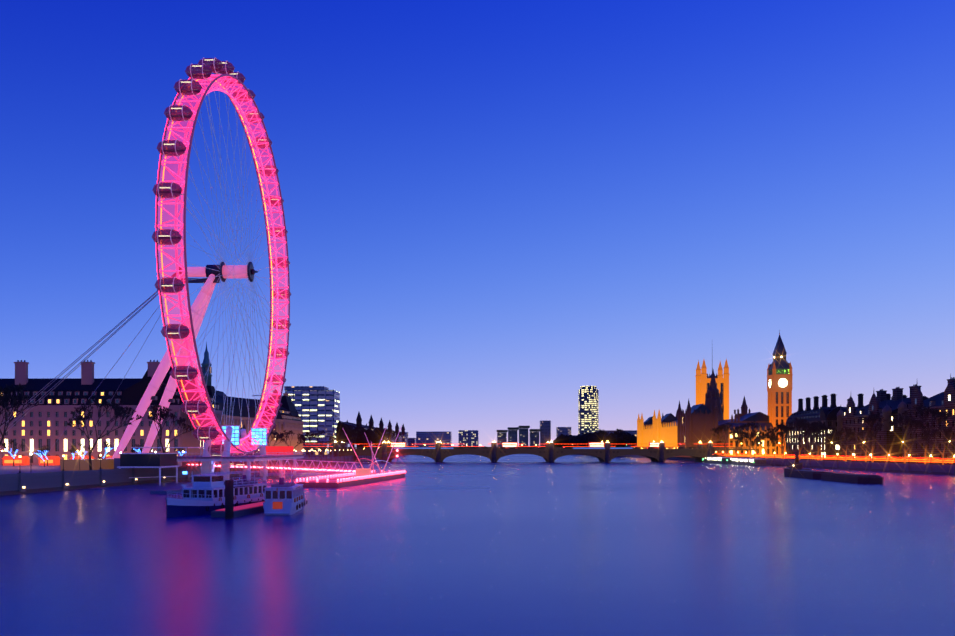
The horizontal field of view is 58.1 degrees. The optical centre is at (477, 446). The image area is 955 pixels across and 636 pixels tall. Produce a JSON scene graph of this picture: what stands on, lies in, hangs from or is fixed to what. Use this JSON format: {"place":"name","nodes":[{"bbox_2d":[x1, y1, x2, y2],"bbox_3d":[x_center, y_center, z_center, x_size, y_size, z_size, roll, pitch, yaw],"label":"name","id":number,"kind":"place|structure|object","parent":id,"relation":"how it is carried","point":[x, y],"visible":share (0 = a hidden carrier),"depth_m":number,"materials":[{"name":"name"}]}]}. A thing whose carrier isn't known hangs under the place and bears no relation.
{"place":"outdoors","nodes":[
{"label":"outdoors","id":0,"kind":"place"},
{"bbox_2d":[0,453,386,495],"bbox_3d":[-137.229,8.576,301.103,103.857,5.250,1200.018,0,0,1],"label":"embankment wall","id":1,"kind":"structure","parent":0,"point":[23,477],"depth_m":228.44,"materials":[{"name":"grey stone"}]},
{"bbox_2d":[0,454,386,491],"bbox_3d":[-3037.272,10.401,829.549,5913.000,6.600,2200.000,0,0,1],"label":"bank ground","id":2,"kind":"structure","parent":0,"point":[12,485],"depth_m":239.88,"materials":[{"name":"grey concrete"}]},
{"bbox_2d":[1,439,23,465],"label":"tree","id":3,"kind":"object","parent":2,"relation":"on","point":[4,444],"visible":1,"depth_m":305.17,"materials":[{"name":"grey plant"}]},
{"bbox_2d":[0,383,38,445],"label":"bare plane tree","id":4,"kind":"object","parent":2,"relation":"on","point":[5,401],"visible":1,"depth_m":188.15,"materials":[{"name":"grey plant"}]},
{"bbox_2d":[35,449,44,466],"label":"tree","id":5,"kind":"object","parent":2,"relation":"on","point":[41,452],"visible":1,"depth_m":301.07,"materials":[{"name":"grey plant"}]},
{"bbox_2d":[38,445,49,465],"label":"tree","id":6,"kind":"object","parent":2,"relation":"on","point":[44,448],"visible":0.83,"depth_m":313.51,"materials":[{"name":"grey plant"}]},
{"bbox_2d":[1,456,113,470],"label":"market stalls","id":7,"kind":"object","parent":2,"relation":"on","point":[71,464],"visible":0.58,"depth_m":264.14,"materials":[{"name":"red"}]},
{"bbox_2d":[67,445,79,458],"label":"tree","id":8,"kind":"object","parent":2,"relation":"on","point":[72,449],"visible":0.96,"depth_m":295.97,"materials":[{"name":"grey plant"}]},
{"bbox_2d":[73,442,91,458],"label":"tree","id":9,"kind":"object","parent":2,"relation":"on","point":[80,444],"visible":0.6,"depth_m":319.01,"materials":[{"name":"grey plant"}]},
{"bbox_2d":[66,395,142,469],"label":"bare plane tree","id":10,"kind":"object","parent":2,"relation":"on","point":[118,408],"visible":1,"depth_m":226.63,"materials":[{"name":"brown plant"}]},
{"bbox_2d":[102,441,114,458],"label":"tree","id":11,"kind":"object","parent":2,"relation":"on","point":[106,447],"visible":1,"depth_m":308.76,"materials":[{"name":"grey plant"}]},
{"bbox_2d":[0,265,257,465],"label":"wheel support frame","id":12,"kind":"object","parent":2,"relation":"on","point":[161,371],"visible":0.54,"depth_m":284.02,"materials":[{"name":"pink metal"}]},
{"bbox_2d":[152,57,290,466],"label":"ferris wheel","id":13,"kind":"object","parent":12,"relation":"attached to","point":[205,68],"visible":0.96,"depth_m":262.93,"materials":[{"name":"pink metal"}]},
{"bbox_2d":[0,341,303,464],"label":"county hall building","id":14,"kind":"structure","parent":2,"relation":"on","point":[41,424],"depth_m":332.00,"materials":[{"name":"stone"}]},
{"bbox_2d":[147,404,192,452],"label":"bare plane tree","id":15,"kind":"object","parent":2,"relation":"on","point":[163,414],"visible":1,"depth_m":259.45,"materials":[{"name":"grey plant"}]},
{"bbox_2d":[1,448,386,472],"bbox_3d":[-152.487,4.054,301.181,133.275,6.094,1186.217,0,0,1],"label":"street lamps","id":16,"kind":"object","parent":2,"relation":"on","point":[319,450],"visible":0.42,"depth_m":270.68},
{"bbox_2d":[267,429,284,445],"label":"bare plane tree","id":17,"kind":"object","parent":2,"relation":"on","point":[275,434],"visible":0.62,"depth_m":371.09,"materials":[{"name":"grey plant"}]},
{"bbox_2d":[276,430,305,450],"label":"bare plane tree","id":18,"kind":"object","parent":2,"relation":"on","point":[299,437],"visible":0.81,"depth_m":408.83,"materials":[{"name":"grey plant"}]},
{"bbox_2d":[297,431,315,456],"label":"bare plane tree","id":19,"kind":"object","parent":2,"relation":"on","point":[311,435],"visible":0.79,"depth_m":451.01,"materials":[{"name":"grey plant"}]},
{"bbox_2d":[310,430,335,457],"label":"bare plane tree","id":20,"kind":"object","parent":2,"relation":"on","point":[323,432],"visible":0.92,"depth_m":488.80,"materials":[{"name":"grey plant"}]},
{"bbox_2d":[328,432,344,455],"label":"bare plane tree","id":21,"kind":"object","parent":2,"relation":"on","point":[337,436],"visible":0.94,"depth_m":530.99,"materials":[{"name":"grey plant"}]},
{"bbox_2d":[339,432,355,449],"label":"bare plane tree","id":22,"kind":"object","parent":2,"relation":"on","point":[344,439],"visible":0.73,"depth_m":560.34,"materials":[{"name":"grey plant"}]},
{"bbox_2d":[343,428,361,446],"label":"distant tree","id":23,"kind":"object","parent":2,"relation":"on","point":[354,432],"visible":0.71,"depth_m":652.50,"materials":[{"name":"grey plant"}]},
{"bbox_2d":[357,427,368,447],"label":"distant tree","id":24,"kind":"object","parent":2,"relation":"on","point":[362,428],"visible":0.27,"depth_m":689.80,"materials":[{"name":"grey plant"}]},
{"bbox_2d":[375,430,386,445],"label":"distant tree","id":25,"kind":"object","parent":2,"relation":"on","point":[381,435],"visible":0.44,"depth_m":775.47,"materials":[{"name":"grey plant"}]},
{"bbox_2d":[381,431,390,442],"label":"distant tree","id":26,"kind":"object","parent":2,"relation":"on","point":[387,435],"visible":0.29,"depth_m":829.49,"materials":[{"name":"grey plant"}]},
{"bbox_2d":[336,421,636,448],"bbox_3d":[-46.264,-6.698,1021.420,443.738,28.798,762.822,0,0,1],"label":"trees","id":27,"kind":"object","parent":2,"relation":"on","point":[586,438],"visible":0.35,"depth_m":934.90,"materials":[{"name":"black plant"}]},
{"bbox_2d":[216,386,570,455],"bbox_3d":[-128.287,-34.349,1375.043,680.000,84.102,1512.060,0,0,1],"label":"office buildings","id":28,"kind":"structure","parent":0,"point":[317,408],"depth_m":700.38,"materials":[{"name":"grey"}]},
{"bbox_2d":[0,454,954,635],"bbox_3d":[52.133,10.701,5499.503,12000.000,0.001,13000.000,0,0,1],"label":"river","id":29,"kind":"structure","parent":0,"point":[520,545],"depth_m":83.58,"materials":[{"name":"blue liquid"}]},
{"bbox_2d":[150,480,264,518],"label":"pontoon","id":30,"kind":"object","parent":29,"relation":"in","point":[229,511],"visible":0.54,"depth_m":129.59,"materials":[{"name":"grey metal"}]},
{"bbox_2d":[114,425,304,484],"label":"boarding platform","id":31,"kind":"structure","parent":29,"relation":"in","point":[159,460],"depth_m":263.39,"materials":[{"name":"metal"}]},
{"bbox_2d":[166,471,266,516],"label":"cruiser boat","id":32,"kind":"object","parent":29,"relation":"on","point":[204,494],"visible":0.75,"depth_m":138.32,"materials":[{"name":"white metal"}]},
{"bbox_2d":[263,469,307,514],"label":"cruiser boat","id":33,"kind":"object","parent":29,"relation":"on","point":[282,497],"visible":0.98,"depth_m":134.85,"materials":[{"name":"white paint"}]},
{"bbox_2d":[296,426,405,487],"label":"pier","id":34,"kind":"structure","parent":29,"relation":"on","point":[362,475],"depth_m":255.33,"materials":[{"name":"pink metal"}]},
{"bbox_2d":[188,459,357,477],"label":"gangway","id":35,"kind":"object","parent":34,"relation":"on","point":[299,468],"visible":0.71,"depth_m":291.03,"materials":[{"name":"pink metal"}]},
{"bbox_2d":[420,446,572,448],"bbox_3d":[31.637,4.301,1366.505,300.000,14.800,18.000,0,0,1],"label":"bridge parapet","id":36,"kind":"structure","parent":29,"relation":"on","point":[488,447],"depth_m":1359.16,"materials":[{"name":"red"}]},
{"bbox_2d":[303,443,754,462],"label":"bridge","id":37,"kind":"structure","parent":29,"relation":"in","point":[550,453],"depth_m":576.24,"materials":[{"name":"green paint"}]},
{"bbox_2d":[334,441,711,448],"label":"light trails","id":38,"kind":"object","parent":37,"relation":"on","point":[514,444],"visible":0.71,"depth_m":580.13,"materials":[{"name":"red"}]},
{"bbox_2d":[704,457,770,465],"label":"westminster pier","id":39,"kind":"structure","parent":29,"relation":"on","point":[741,461],"depth_m":499.60,"materials":[{"name":"grey metal"}]},
{"bbox_2d":[784,452,883,483],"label":"moored barges","id":40,"kind":"object","parent":29,"relation":"on","point":[795,469],"visible":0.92,"depth_m":271.30,"materials":[{"name":"black metal"}]},
{"bbox_2d":[0,0,954,446],"label":"sky","id":41,"kind":"structure","parent":0,"point":[495,211],"materials":[{"name":"blue"}]},
{"bbox_2d":[303,441,954,464],"bbox_3d":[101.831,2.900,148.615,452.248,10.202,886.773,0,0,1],"label":"street lights","id":42,"kind":"object","parent":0,"point":[870,458],"visible":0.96,"depth_m":451.32},
{"bbox_2d":[625,455,952,472],"bbox_3d":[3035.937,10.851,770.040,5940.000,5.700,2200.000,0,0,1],"label":"embankment wall","id":43,"kind":"structure","parent":0,"point":[915,468],"depth_m":412.94,"materials":[{"name":"stone"}]},
{"bbox_2d":[596,429,608,438],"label":"distant tree","id":44,"kind":"object","parent":43,"relation":"on","point":[602,431],"visible":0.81,"depth_m":1039.17,"materials":[{"name":"grey plant"}]},
{"bbox_2d":[572,386,636,446],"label":"millbank skyline","id":45,"kind":"object","parent":43,"relation":"on","point":[588,408],"visible":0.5,"depth_m":1562.10,"materials":[{"name":"black glass"}]},
{"bbox_2d":[613,429,628,436],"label":"distant tree","id":46,"kind":"object","parent":43,"relation":"on","point":[618,430],"visible":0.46,"depth_m":927.55,"materials":[{"name":"grey plant"}]},
{"bbox_2d":[619,434,630,446],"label":"distant tree","id":47,"kind":"object","parent":43,"relation":"on","point":[626,439],"visible":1,"depth_m":910.28,"materials":[{"name":"grey plant"}]},
{"bbox_2d":[637,359,775,456],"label":"palace of westminster","id":48,"kind":"structure","parent":43,"relation":"on","point":[693,425],"depth_m":696.38,"materials":[{"name":"stone"}]},
{"bbox_2d":[716,441,727,456],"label":"tree","id":49,"kind":"object","parent":43,"relation":"on","point":[718,444],"visible":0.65,"depth_m":618.11,"materials":[{"name":"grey plant"}]},
{"bbox_2d":[711,423,735,456],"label":"tree","id":50,"kind":"object","parent":43,"relation":"on","point":[720,430],"visible":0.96,"depth_m":566.14,"materials":[{"name":"grey plant"}]},
{"bbox_2d":[732,435,742,456],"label":"tree","id":51,"kind":"object","parent":43,"relation":"on","point":[737,441],"visible":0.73,"depth_m":615.74,"materials":[{"name":"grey plant"}]},
{"bbox_2d":[728,428,752,456],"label":"tree","id":52,"kind":"object","parent":43,"relation":"on","point":[734,432],"visible":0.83,"depth_m":545.84,"materials":[{"name":"brown plant"}]},
{"bbox_2d":[736,420,760,457],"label":"tree","id":53,"kind":"object","parent":43,"relation":"on","point":[748,424],"visible":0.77,"depth_m":555.77,"materials":[{"name":"grey plant"}]},
{"bbox_2d":[738,430,761,457],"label":"tree","id":54,"kind":"object","parent":43,"relation":"on","point":[755,434],"visible":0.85,"depth_m":521.42,"materials":[{"name":"brown plant"}]},
{"bbox_2d":[752,439,761,457],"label":"tree","id":55,"kind":"object","parent":43,"relation":"on","point":[757,445],"visible":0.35,"depth_m":619.57,"materials":[{"name":"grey plant"}]},
{"bbox_2d":[754,433,775,458],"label":"tree","id":56,"kind":"object","parent":43,"relation":"on","point":[768,435],"visible":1,"depth_m":496.57,"materials":[{"name":"brown plant"}]},
{"bbox_2d":[769,436,780,451],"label":"tree","id":57,"kind":"object","parent":43,"relation":"on","point":[777,437],"visible":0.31,"depth_m":612.56,"materials":[{"name":"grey plant"}]},
{"bbox_2d":[764,425,786,458],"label":"tree","id":58,"kind":"object","parent":43,"relation":"on","point":[771,432],"visible":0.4,"depth_m":504.59,"materials":[{"name":"brown plant"}]},
{"bbox_2d":[767,330,792,456],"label":"clock tower","id":59,"kind":"structure","parent":43,"relation":"on","point":[779,379],"depth_m":641.39,"materials":[{"name":"stone"}]},
{"bbox_2d":[772,422,794,458],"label":"tree","id":60,"kind":"object","parent":43,"relation":"on","point":[786,429],"visible":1,"depth_m":471.58,"materials":[{"name":"grey plant"}]},
{"bbox_2d":[788,417,811,459],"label":"tree","id":61,"kind":"object","parent":43,"relation":"on","point":[802,423],"visible":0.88,"depth_m":450.50,"materials":[{"name":"grey plant"}]},
{"bbox_2d":[802,420,824,460],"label":"tree","id":62,"kind":"object","parent":43,"relation":"on","point":[816,429],"visible":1,"depth_m":428.73,"materials":[{"name":"grey plant"}]},
{"bbox_2d":[809,422,839,460],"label":"tree","id":63,"kind":"object","parent":43,"relation":"on","point":[827,428],"visible":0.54,"depth_m":458.89,"materials":[{"name":"grey plant"}]},
{"bbox_2d":[826,427,855,461],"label":"tree","id":64,"kind":"object","parent":43,"relation":"on","point":[849,432],"visible":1,"depth_m":404.68,"materials":[{"name":"grey plant"}]},
{"bbox_2d":[850,428,876,461],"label":"tree","id":65,"kind":"object","parent":43,"relation":"on","point":[860,433],"visible":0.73,"depth_m":413.34,"materials":[{"name":"grey plant"}]},
{"bbox_2d":[859,411,886,461],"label":"tree","id":66,"kind":"object","parent":43,"relation":"on","point":[874,417],"visible":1,"depth_m":377.95,"materials":[{"name":"grey plant"}]},
{"bbox_2d":[889,413,931,463],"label":"tree","id":67,"kind":"object","parent":43,"relation":"on","point":[909,421],"visible":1,"depth_m":354.54,"materials":[{"name":"grey plant"}]},
{"bbox_2d":[902,402,954,463],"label":"tree","id":68,"kind":"object","parent":43,"relation":"on","point":[938,413],"visible":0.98,"depth_m":365.75,"materials":[{"name":"grey plant"}]},
{"bbox_2d":[921,426,954,464],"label":"tree","id":69,"kind":"object","parent":43,"relation":"on","point":[936,432],"visible":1,"depth_m":332.57,"materials":[{"name":"grey plant"}]},
{"bbox_2d":[731,457,954,474],"bbox_3d":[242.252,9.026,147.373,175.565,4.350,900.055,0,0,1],"label":"embankment wall","id":70,"kind":"structure","parent":0,"point":[906,465],"depth_m":373.14,"materials":[{"name":"stone"}]},
{"bbox_2d":[786,394,906,459],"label":"building","id":71,"kind":"structure","parent":0,"point":[825,414],"depth_m":519.87,"materials":[{"name":"black stone"}]},
{"bbox_2d":[836,374,954,463],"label":"norman shaw buildings","id":72,"kind":"structure","parent":0,"point":[889,439],"depth_m":437.68,"materials":[{"name":"brick"}]}
]}

